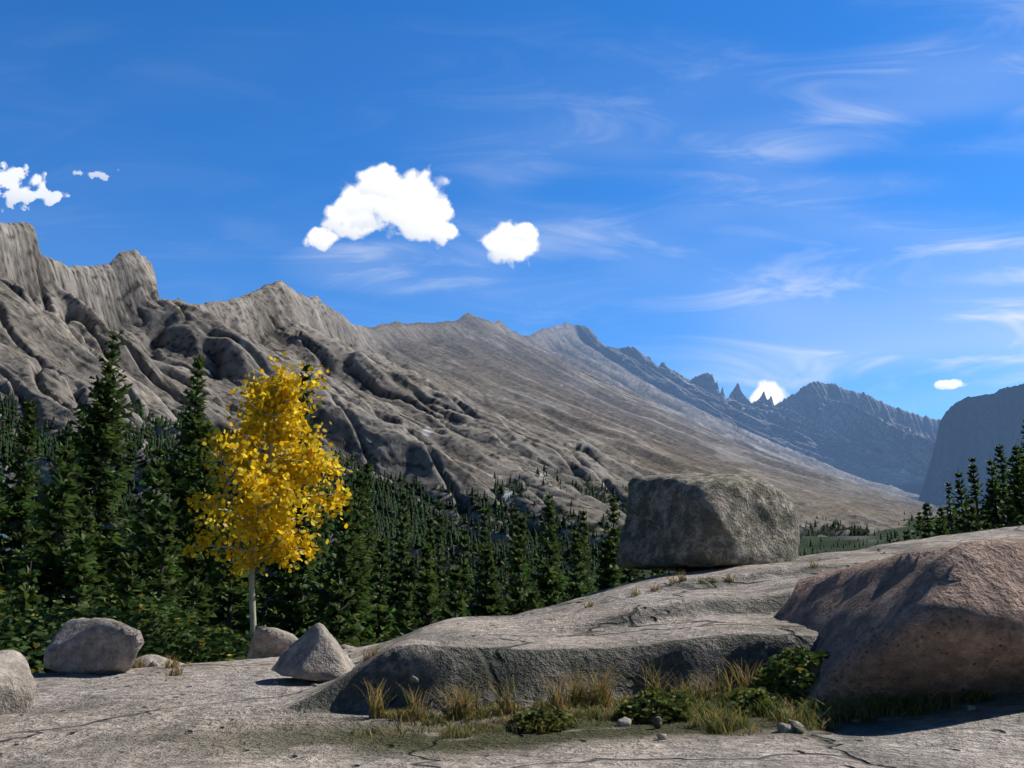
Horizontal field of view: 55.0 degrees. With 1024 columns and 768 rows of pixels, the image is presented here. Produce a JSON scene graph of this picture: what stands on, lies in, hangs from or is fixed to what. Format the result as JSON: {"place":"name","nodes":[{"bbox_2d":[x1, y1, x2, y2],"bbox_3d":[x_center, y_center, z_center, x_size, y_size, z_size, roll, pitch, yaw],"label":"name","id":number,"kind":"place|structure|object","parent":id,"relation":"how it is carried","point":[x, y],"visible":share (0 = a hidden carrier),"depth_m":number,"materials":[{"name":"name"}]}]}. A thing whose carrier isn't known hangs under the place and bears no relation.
{"place":"outdoors","nodes":[
{"label":"outdoors","id":0,"kind":"place"},
{"bbox_2d":[0,392,885,640],"bbox_3d":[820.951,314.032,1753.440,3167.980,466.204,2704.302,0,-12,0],"label":"conifer forest","id":1,"kind":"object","parent":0,"point":[384,527],"visible":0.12,"depth_m":1232.86,"materials":[{"name":"plant"}]},
{"bbox_2d":[0,221,951,651],"bbox_3d":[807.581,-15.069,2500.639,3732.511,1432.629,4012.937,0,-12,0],"label":"mountain wall","id":2,"kind":"structure","parent":0,"point":[464,403],"depth_m":2178.91,"materials":[{"name":"stone"}]},
{"bbox_2d":[0,480,986,603],"bbox_3d":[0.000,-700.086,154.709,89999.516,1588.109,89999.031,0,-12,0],"label":"ground","id":3,"kind":"structure","parent":0,"point":[870,539],"depth_m":1832.21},
{"bbox_2d":[0,503,19,612],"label":"conifer tree","id":4,"kind":"object","parent":3,"relation":"on","point":[2,588],"visible":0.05,"depth_m":11.30,"materials":[{"name":"green plant"}]},
{"bbox_2d":[0,400,52,605],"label":"conifer tree","id":5,"kind":"object","parent":3,"relation":"on","point":[15,517],"visible":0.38,"depth_m":15.77,"materials":[{"name":"green plant"}]},
{"bbox_2d":[4,561,57,672],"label":"conifer tree","id":6,"kind":"object","parent":3,"relation":"on","point":[26,591],"visible":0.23,"depth_m":9.68,"materials":[{"name":"green plant"}]},
{"bbox_2d":[0,437,112,664],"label":"conifer tree","id":7,"kind":"object","parent":3,"relation":"on","point":[53,555],"visible":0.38,"depth_m":13.20,"materials":[{"name":"green plant"}]},
{"bbox_2d":[33,533,99,672],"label":"conifer tree","id":8,"kind":"object","parent":3,"relation":"on","point":[77,573],"visible":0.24,"depth_m":10.77,"materials":[{"name":"green plant"}]},
{"bbox_2d":[58,491,102,603],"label":"conifer tree","id":9,"kind":"object","parent":3,"relation":"on","point":[86,528],"visible":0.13,"depth_m":14.49,"materials":[{"name":"green plant"}]},
{"bbox_2d":[6,326,159,610],"bbox_3d":[-7.980,3.179,18.293,4.320,8.921,3.970,-10,-16,39],"label":"conifer tree","id":10,"kind":"object","parent":3,"relation":"on","point":[106,392],"visible":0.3,"depth_m":18.70,"materials":[{"name":"green plant"}]},
{"bbox_2d":[107,550,145,627],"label":"conifer tree","id":11,"kind":"object","parent":3,"relation":"on","point":[125,582],"visible":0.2,"depth_m":10.49,"materials":[{"name":"green plant"}]},
{"bbox_2d":[91,441,202,644],"bbox_3d":[-4.931,3.425,12.953,2.194,5.422,2.356,3,-13,-13],"label":"conifer tree","id":12,"kind":"object","parent":3,"relation":"on","point":[150,514],"visible":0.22,"depth_m":13.31,"materials":[{"name":"green plant"}]},
{"bbox_2d":[136,493,187,656],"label":"conifer tree","id":13,"kind":"object","parent":3,"relation":"on","point":[157,584],"visible":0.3,"depth_m":12.01,"materials":[{"name":"green plant"}]},
{"bbox_2d":[107,354,229,623],"bbox_3d":[-5.872,3.268,17.154,4.022,7.857,2.836,-9,-15,35],"label":"conifer tree","id":14,"kind":"object","parent":3,"relation":"on","point":[186,469],"visible":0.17,"depth_m":17.53,"materials":[{"name":"green plant"}]},
{"bbox_2d":[171,547,224,662],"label":"conifer tree","id":15,"kind":"object","parent":3,"relation":"on","point":[196,594],"visible":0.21,"depth_m":12.52,"materials":[{"name":"green plant"}]},
{"bbox_2d":[170,476,225,652],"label":"conifer tree","id":16,"kind":"object","parent":3,"relation":"on","point":[206,563],"visible":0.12,"depth_m":15.83,"materials":[{"name":"green plant"}]},
{"bbox_2d":[164,422,248,649],"bbox_3d":[-5.125,3.797,16.519,2.498,6.383,2.707,-1,-13,4],"label":"conifer tree","id":17,"kind":"object","parent":3,"relation":"on","point":[201,469],"visible":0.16,"depth_m":16.83,"materials":[{"name":"green plant"}]},
{"bbox_2d":[198,520,267,661],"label":"conifer tree","id":18,"kind":"object","parent":3,"relation":"on","point":[222,612],"visible":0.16,"depth_m":13.50,"materials":[{"name":"green plant"}]},
{"bbox_2d":[222,489,268,647],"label":"conifer tree","id":19,"kind":"object","parent":3,"relation":"on","point":[257,587],"visible":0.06,"depth_m":19.66,"materials":[{"name":"green plant"}]},
{"bbox_2d":[178,351,352,642],"bbox_3d":[-2.470,2.484,9.733,1.739,5.776,1.824,0,-12,0],"label":"aspen tree","id":20,"kind":"object","parent":3,"relation":"on","point":[296,465],"visible":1,"depth_m":9.87,"materials":[{"name":"yellow plant"}]},
{"bbox_2d":[257,556,305,638],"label":"conifer tree","id":21,"kind":"object","parent":3,"relation":"on","point":[292,593],"visible":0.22,"depth_m":13.76,"materials":[{"name":"green plant"}]},
{"bbox_2d":[241,361,333,632],"bbox_3d":[-3.747,3.199,16.255,2.073,7.408,2.348,10,-16,-38],"label":"conifer tree","id":22,"kind":"object","parent":3,"relation":"on","point":[269,586],"visible":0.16,"depth_m":16.39,"materials":[{"name":"green plant"}]},
{"bbox_2d":[278,527,319,637],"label":"conifer tree","id":23,"kind":"object","parent":3,"relation":"on","point":[304,568],"visible":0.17,"depth_m":14.32,"materials":[{"name":"green plant"}]},
{"bbox_2d":[303,472,375,642],"bbox_3d":[-3.167,4.503,18.119,2.286,5.756,2.123,-9,-15,34],"label":"conifer tree","id":24,"kind":"object","parent":3,"relation":"on","point":[333,550],"visible":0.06,"depth_m":18.26,"materials":[{"name":"green plant"}]},
{"bbox_2d":[301,492,378,646],"bbox_3d":[-2.506,3.887,13.571,2.348,4.884,2.030,3,-13,-13],"label":"conifer tree","id":25,"kind":"object","parent":3,"relation":"on","point":[357,607],"visible":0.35,"depth_m":13.89,"materials":[{"name":"green plant"}]},
{"bbox_2d":[322,572,362,646],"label":"conifer tree","id":26,"kind":"object","parent":3,"relation":"on","point":[330,625],"visible":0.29,"depth_m":12.43,"materials":[{"name":"green plant"}]},
{"bbox_2d":[316,468,384,641],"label":"conifer tree","id":27,"kind":"object","parent":3,"relation":"on","point":[358,531],"visible":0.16,"depth_m":19.39,"materials":[{"name":"green plant"}]},
{"bbox_2d":[339,563,378,645],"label":"conifer tree","id":28,"kind":"object","parent":3,"relation":"on","point":[367,630],"visible":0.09,"depth_m":14.39,"materials":[{"name":"green plant"}]},
{"bbox_2d":[358,462,389,640],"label":"conifer tree","id":29,"kind":"object","parent":3,"relation":"on","point":[367,470],"visible":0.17,"depth_m":23.33,"materials":[{"name":"green plant"}]},
{"bbox_2d":[360,538,400,643],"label":"conifer tree","id":30,"kind":"object","parent":3,"relation":"on","point":[382,610],"visible":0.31,"depth_m":15.46,"materials":[{"name":"green plant"}]},
{"bbox_2d":[377,580,419,643],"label":"conifer tree","id":31,"kind":"object","parent":3,"relation":"on","point":[405,615],"visible":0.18,"depth_m":13.54,"materials":[{"name":"green plant"}]},
{"bbox_2d":[375,492,422,641],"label":"conifer tree","id":32,"kind":"object","parent":3,"relation":"on","point":[402,546],"visible":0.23,"depth_m":20.42,"materials":[{"name":"green plant"}]},
{"bbox_2d":[393,560,423,633],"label":"conifer tree","id":33,"kind":"object","parent":3,"relation":"on","point":[408,573],"visible":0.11,"depth_m":16.52,"materials":[{"name":"green plant"}]},
{"bbox_2d":[394,541,449,638],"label":"conifer tree","id":34,"kind":"object","parent":3,"relation":"on","point":[428,578],"visible":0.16,"depth_m":16.43,"materials":[{"name":"green plant"}]},
{"bbox_2d":[415,518,445,622],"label":"conifer tree","id":35,"kind":"object","parent":3,"relation":"on","point":[430,533],"visible":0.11,"depth_m":22.45,"materials":[{"name":"green plant"}]},
{"bbox_2d":[420,495,454,621],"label":"conifer tree","id":36,"kind":"object","parent":3,"relation":"on","point":[441,573],"visible":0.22,"depth_m":25.38,"materials":[{"name":"green plant"}]},
{"bbox_2d":[436,561,469,620],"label":"conifer tree","id":37,"kind":"object","parent":3,"relation":"on","point":[455,576],"visible":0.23,"depth_m":14.58,"materials":[{"name":"green plant"}]},
{"bbox_2d":[435,529,474,621],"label":"conifer tree","id":38,"kind":"object","parent":3,"relation":"on","point":[464,564],"visible":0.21,"depth_m":20.56,"materials":[{"name":"green plant"}]},
{"bbox_2d":[0,486,961,651],"bbox_3d":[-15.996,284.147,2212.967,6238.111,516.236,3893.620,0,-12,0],"label":"valley forest","id":39,"kind":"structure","parent":3,"relation":"on","point":[804,553],"depth_m":1732.55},
{"bbox_2d":[465,506,504,614],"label":"conifer tree","id":40,"kind":"object","parent":3,"relation":"on","point":[485,532],"visible":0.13,"depth_m":18.66,"materials":[{"name":"green plant"}]},
{"bbox_2d":[463,548,509,615],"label":"conifer tree","id":41,"kind":"object","parent":3,"relation":"on","point":[475,610],"visible":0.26,"depth_m":15.57,"materials":[{"name":"green plant"}]},
{"bbox_2d":[472,556,510,615],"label":"conifer tree","id":42,"kind":"object","parent":3,"relation":"on","point":[490,570],"visible":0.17,"depth_m":15.56,"materials":[{"name":"green plant"}]},
{"bbox_2d":[0,525,1023,767],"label":"granite slab","id":43,"kind":"structure","parent":3,"relation":"on","point":[246,713],"depth_m":5.28,"materials":[{"name":"stone"}]},
{"bbox_2d":[0,650,36,714],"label":"boulder","id":44,"kind":"object","parent":43,"relation":"on","point":[18,683],"visible":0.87,"depth_m":5.59,"materials":[{"name":"stone"}]},
{"bbox_2d":[0,582,78,648],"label":"shrub","id":45,"kind":"object","parent":43,"relation":"on","point":[4,608],"visible":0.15,"depth_m":9.81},
{"bbox_2d":[0,613,169,672],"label":"shrub","id":46,"kind":"object","parent":43,"relation":"on","point":[36,633],"visible":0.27,"depth_m":8.49,"materials":[{"name":"plant"}]},
{"bbox_2d":[0,601,176,660],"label":"shrub","id":47,"kind":"object","parent":43,"relation":"on","point":[123,617],"visible":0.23,"depth_m":9.55,"materials":[{"name":"plant"}]},
{"bbox_2d":[43,617,143,673],"bbox_3d":[-3.226,2.091,7.712,0.852,0.513,0.555,0,-12,0],"label":"boulder","id":48,"kind":"object","parent":43,"relation":"on","point":[95,645],"visible":0.86,"depth_m":7.48,"materials":[{"name":"stone"}]},
{"bbox_2d":[58,594,213,643],"bbox_3d":[-4.165,2.562,10.744,1.861,0.550,1.513,0,-12,0],"label":"shrub","id":49,"kind":"object","parent":43,"relation":"on","point":[179,615],"visible":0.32,"depth_m":10.67,"materials":[{"name":"plant"}]},
{"bbox_2d":[149,661,159,666],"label":"pebble","id":50,"kind":"object","parent":43,"relation":"on","point":[153,664],"visible":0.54,"depth_m":7.95,"materials":[{"name":"stone"}]},
{"bbox_2d":[132,654,183,667],"bbox_3d":[-3.088,2.553,8.336,0.619,0.519,0.769,-6,-14,24],"label":"rock","id":51,"kind":"object","parent":43,"relation":"on","point":[150,658],"visible":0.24,"depth_m":8.07,"materials":[{"name":"stone"}]},
{"bbox_2d":[156,625,251,663],"bbox_3d":[-2.906,2.618,9.855,1.200,0.384,1.036,-7,-14,29],"label":"shrub","id":52,"kind":"object","parent":43,"relation":"on","point":[230,637],"visible":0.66,"depth_m":9.65,"materials":[{"name":"plant"}]},
{"bbox_2d":[247,625,297,658],"bbox_3d":[-2.110,2.499,8.795,0.521,0.680,0.794,0,-12,0],"label":"boulder","id":53,"kind":"object","parent":43,"relation":"on","point":[267,642],"visible":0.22,"depth_m":8.55,"materials":[{"name":"stone"}]},
{"bbox_2d":[271,623,354,681],"bbox_3d":[-1.328,1.833,6.706,0.613,0.401,0.490,3,-13,-12],"label":"boulder","id":54,"kind":"object","parent":43,"relation":"on","point":[315,652],"visible":0.91,"depth_m":6.57,"materials":[{"name":"stone"}]},
{"bbox_2d":[410,675,418,682],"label":"pebble","id":55,"kind":"object","parent":43,"relation":"on","point":[413,679],"visible":1,"depth_m":5.25,"materials":[{"name":"stone"}]},
{"bbox_2d":[507,707,575,734],"bbox_3d":[0.145,1.669,4.876,0.376,0.131,0.369,0,-12,0],"label":"shrub","id":56,"kind":"object","parent":43,"relation":"on","point":[544,716],"visible":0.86,"depth_m":4.80,"materials":[{"name":"plant"}]},
{"bbox_2d":[131,558,997,738],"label":"grass tufts","id":57,"kind":"object","parent":43,"relation":"on","point":[599,697],"visible":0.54,"depth_m":5.02,"materials":[{"name":"plant"}]},
{"bbox_2d":[616,717,630,726],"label":"pebble","id":58,"kind":"object","parent":43,"relation":"on","point":[624,722],"visible":0.99,"depth_m":4.79,"materials":[{"name":"stone"}]},
{"bbox_2d":[652,716,661,728],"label":"pebble","id":59,"kind":"object","parent":43,"relation":"on","point":[657,722],"visible":1,"depth_m":4.71,"materials":[{"name":"stone"}]},
{"bbox_2d":[614,686,702,723],"bbox_3d":[0.744,1.637,5.017,0.489,0.174,0.440,0,-12,0],"label":"shrub","id":60,"kind":"object","parent":43,"relation":"on","point":[637,705],"visible":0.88,"depth_m":4.92,"materials":[{"name":"plant"}]},
{"bbox_2d":[657,734,667,739],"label":"pebble","id":61,"kind":"object","parent":43,"relation":"on","point":[661,736],"visible":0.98,"depth_m":4.33,"materials":[{"name":"stone"}]},
{"bbox_2d":[616,472,799,571],"bbox_3d":[2.249,1.538,11.200,1.686,1.212,1.538,8,-15,-32],"label":"perched boulder","id":62,"kind":"object","parent":43,"relation":"on","point":[710,520],"visible":0.84,"depth_m":10.67,"materials":[{"name":"stone"}]},
{"bbox_2d":[720,686,783,715],"bbox_3d":[1.253,1.648,5.113,0.357,0.154,0.350,-7,-14,28],"label":"shrub","id":63,"kind":"object","parent":43,"relation":"on","point":[750,694],"visible":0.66,"depth_m":5.05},
{"bbox_2d":[777,723,794,732],"bbox_3d":[1.262,1.583,4.519,0.085,0.054,0.116,-5,-13,20],"label":"pebble","id":64,"kind":"object","parent":43,"relation":"on","point":[784,728],"visible":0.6,"depth_m":4.48,"materials":[{"name":"stone"}]},
{"bbox_2d":[750,645,829,702],"bbox_3d":[1.617,1.575,5.337,0.648,0.304,0.541,0,-12,0],"label":"shrub","id":65,"kind":"object","parent":43,"relation":"on","point":[780,670],"visible":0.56,"depth_m":5.25,"materials":[{"name":"plant"}]},
{"bbox_2d":[789,719,804,733],"bbox_3d":[1.300,1.562,4.473,0.057,0.066,0.102,0,-12,0],"label":"pebble","id":66,"kind":"object","parent":43,"relation":"on","point":[797,726],"visible":0.87,"depth_m":4.46,"materials":[{"name":"stone"}]},
{"bbox_2d":[814,710,834,719],"bbox_3d":[1.529,1.622,4.805,0.100,0.055,0.088,12,-17,-43],"label":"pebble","id":67,"kind":"object","parent":43,"relation":"on","point":[824,713],"visible":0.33,"depth_m":4.79,"materials":[{"name":"stone"}]},
{"bbox_2d":[773,538,1023,706],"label":"pink boulder","id":68,"kind":"object","parent":43,"relation":"on","point":[949,619],"visible":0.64,"depth_m":4.87,"materials":[{"name":"stone"}]},
{"bbox_2d":[499,505,528,615],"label":"conifer tree","id":69,"kind":"object","parent":3,"relation":"on","point":[514,522],"visible":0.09,"depth_m":23.56,"materials":[{"name":"green plant"}]},
{"bbox_2d":[502,530,536,614],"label":"conifer tree","id":70,"kind":"object","parent":3,"relation":"on","point":[518,593],"visible":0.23,"depth_m":17.57,"materials":[{"name":"green plant"}]},
{"bbox_2d":[501,515,540,615],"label":"conifer tree","id":71,"kind":"object","parent":3,"relation":"on","point":[521,525],"visible":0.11,"depth_m":19.71,"materials":[{"name":"green plant"}]},
{"bbox_2d":[520,584,544,612],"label":"conifer tree","id":72,"kind":"object","parent":3,"relation":"on","point":[532,603],"visible":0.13,"depth_m":14.59,"materials":[{"name":"green plant"}]},
{"bbox_2d":[526,494,569,607],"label":"conifer tree","id":73,"kind":"object","parent":3,"relation":"on","point":[542,582],"visible":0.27,"depth_m":21.45,"materials":[{"name":"green plant"}]},
{"bbox_2d":[539,544,561,601],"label":"conifer tree","id":74,"kind":"object","parent":3,"relation":"on","point":[552,556],"visible":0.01,"depth_m":22.47,"materials":[{"name":"green plant"}]},
{"bbox_2d":[546,578,560,604],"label":"conifer tree","id":75,"kind":"object","parent":3,"relation":"on","point":[549,599],"visible":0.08,"depth_m":16.62,"materials":[{"name":"green plant"}]},
{"bbox_2d":[557,531,591,602],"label":"conifer tree","id":76,"kind":"object","parent":3,"relation":"on","point":[575,590],"visible":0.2,"depth_m":18.56,"materials":[{"name":"green plant"}]},
{"bbox_2d":[558,537,593,602],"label":"conifer tree","id":77,"kind":"object","parent":3,"relation":"on","point":[580,572],"visible":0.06,"depth_m":20.53,"materials":[{"name":"green plant"}]},
{"bbox_2d":[567,509,597,592],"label":"conifer tree","id":78,"kind":"object","parent":3,"relation":"on","point":[583,523],"visible":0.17,"depth_m":26.47,"materials":[{"name":"green plant"}]},
{"bbox_2d":[592,540,616,592],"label":"conifer tree","id":79,"kind":"object","parent":3,"relation":"on","point":[604,560],"visible":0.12,"depth_m":17.60,"materials":[{"name":"green plant"}]},
{"bbox_2d":[596,526,627,588],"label":"conifer tree","id":80,"kind":"object","parent":3,"relation":"on","point":[613,540],"visible":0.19,"depth_m":17.57,"materials":[{"name":"green plant"}]},
{"bbox_2d":[595,494,631,588],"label":"conifer tree","id":81,"kind":"object","parent":3,"relation":"on","point":[613,509],"visible":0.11,"depth_m":23.55,"materials":[{"name":"green plant"}]},
{"bbox_2d":[614,505,644,584],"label":"conifer tree","id":82,"kind":"object","parent":3,"relation":"on","point":[628,577],"visible":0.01,"depth_m":21.31,"materials":[{"name":"green plant"}]},
{"bbox_2d":[902,530,910,540],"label":"fir tree","id":83,"kind":"object","parent":3,"relation":"on","point":[906,533],"visible":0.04,"depth_m":28.01,"materials":[{"name":"green plant"}]},
{"bbox_2d":[911,512,927,539],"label":"fir tree","id":84,"kind":"object","parent":3,"relation":"on","point":[919,518],"visible":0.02,"depth_m":34.44,"materials":[{"name":"green plant"}]},
{"bbox_2d":[920,522,930,538],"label":"fir tree","id":85,"kind":"object","parent":3,"relation":"on","point":[925,535],"visible":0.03,"depth_m":24.92,"materials":[{"name":"green plant"}]},
{"bbox_2d":[915,503,938,538],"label":"fir tree","id":86,"kind":"object","parent":3,"relation":"on","point":[925,514],"visible":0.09,"depth_m":26.92,"materials":[{"name":"green plant"}]},
{"bbox_2d":[930,515,949,535],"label":"fir tree","id":87,"kind":"object","parent":3,"relation":"on","point":[943,526],"visible":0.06,"depth_m":20.64,"materials":[{"name":"green plant"}]},
{"bbox_2d":[936,506,951,534],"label":"fir tree","id":88,"kind":"object","parent":3,"relation":"on","point":[940,512],"visible":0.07,"depth_m":27.63,"materials":[{"name":"green plant"}]},
{"bbox_2d":[940,482,960,533],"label":"fir tree","id":89,"kind":"object","parent":3,"relation":"on","point":[949,497],"visible":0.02,"depth_m":30.48,"materials":[{"name":"green plant"}]},
{"bbox_2d":[952,519,965,533],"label":"fir tree","id":90,"kind":"object","parent":3,"relation":"on","point":[959,522],"visible":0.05,"depth_m":24.51,"materials":[{"name":"green plant"}]},
{"bbox_2d":[947,470,981,533],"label":"fir tree","id":91,"kind":"object","parent":3,"relation":"on","point":[958,491],"visible":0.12,"depth_m":24.95,"materials":[{"name":"green plant"}]},
{"bbox_2d":[957,498,988,533],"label":"fir tree","id":92,"kind":"object","parent":3,"relation":"on","point":[970,516],"visible":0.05,"depth_m":18.79,"materials":[{"name":"green plant"}]},
{"bbox_2d":[956,458,993,531],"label":"fir tree","id":93,"kind":"object","parent":3,"relation":"on","point":[976,492],"visible":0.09,"depth_m":25.80,"materials":[{"name":"green plant"}]},
{"bbox_2d":[979,513,993,530],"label":"fir tree","id":94,"kind":"object","parent":3,"relation":"on","point":[983,524],"visible":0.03,"depth_m":22.94,"materials":[{"name":"green plant"}]},
{"bbox_2d":[981,443,1011,521],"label":"fir tree","id":95,"kind":"object","parent":3,"relation":"on","point":[1001,467],"visible":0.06,"depth_m":28.74,"materials":[{"name":"green plant"}]},
{"bbox_2d":[974,458,1022,530],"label":"fir tree","id":96,"kind":"object","parent":3,"relation":"on","point":[990,484],"visible":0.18,"depth_m":24.89,"materials":[{"name":"green plant"}]},
{"bbox_2d":[997,495,1020,527],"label":"fir tree","id":97,"kind":"object","parent":3,"relation":"on","point":[1011,513],"visible":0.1,"depth_m":18.48,"materials":[{"name":"green plant"}]},
{"bbox_2d":[995,483,1022,528],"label":"fir tree","id":98,"kind":"object","parent":3,"relation":"on","point":[1003,492],"visible":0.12,"depth_m":21.52,"materials":[{"name":"green plant"}]},
{"bbox_2d":[1005,454,1013,499],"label":"fir tree","id":99,"kind":"object","parent":3,"relation":"on","point":[1008,472],"visible":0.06,"depth_m":26.17,"materials":[{"name":"green plant"}]},
{"bbox_2d":[1002,444,1022,506],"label":"fir tree","id":100,"kind":"object","parent":3,"relation":"on","point":[1014,459],"visible":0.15,"depth_m":25.67,"materials":[{"name":"green plant"}]},
{"bbox_2d":[1010,458,1023,521],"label":"fir tree","id":101,"kind":"object","parent":3,"relation":"on","point":[1016,481],"visible":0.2,"depth_m":24.81,"materials":[{"name":"green plant"}]},
{"bbox_2d":[1011,464,1023,525],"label":"fir tree","id":102,"kind":"object","parent":3,"relation":"on","point":[1017,509],"visible":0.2,"depth_m":18.68,"materials":[{"name":"green plant"}]},
{"bbox_2d":[1017,420,1023,460],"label":"fir tree","id":103,"kind":"object","parent":3,"relation":"on","point":[1022,444],"visible":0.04,"depth_m":28.76,"materials":[{"name":"green plant"}]},
{"bbox_2d":[0,0,1023,419],"label":"sky","id":104,"kind":"structure","parent":0,"point":[776,198],"materials":[{"name":"blue"}]},
{"bbox_2d":[919,383,1023,502],"bbox_3d":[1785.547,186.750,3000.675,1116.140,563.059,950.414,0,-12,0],"label":"cliff","id":105,"kind":"structure","parent":0,"point":[978,428],"depth_m":3406.51,"materials":[{"name":"stone"}]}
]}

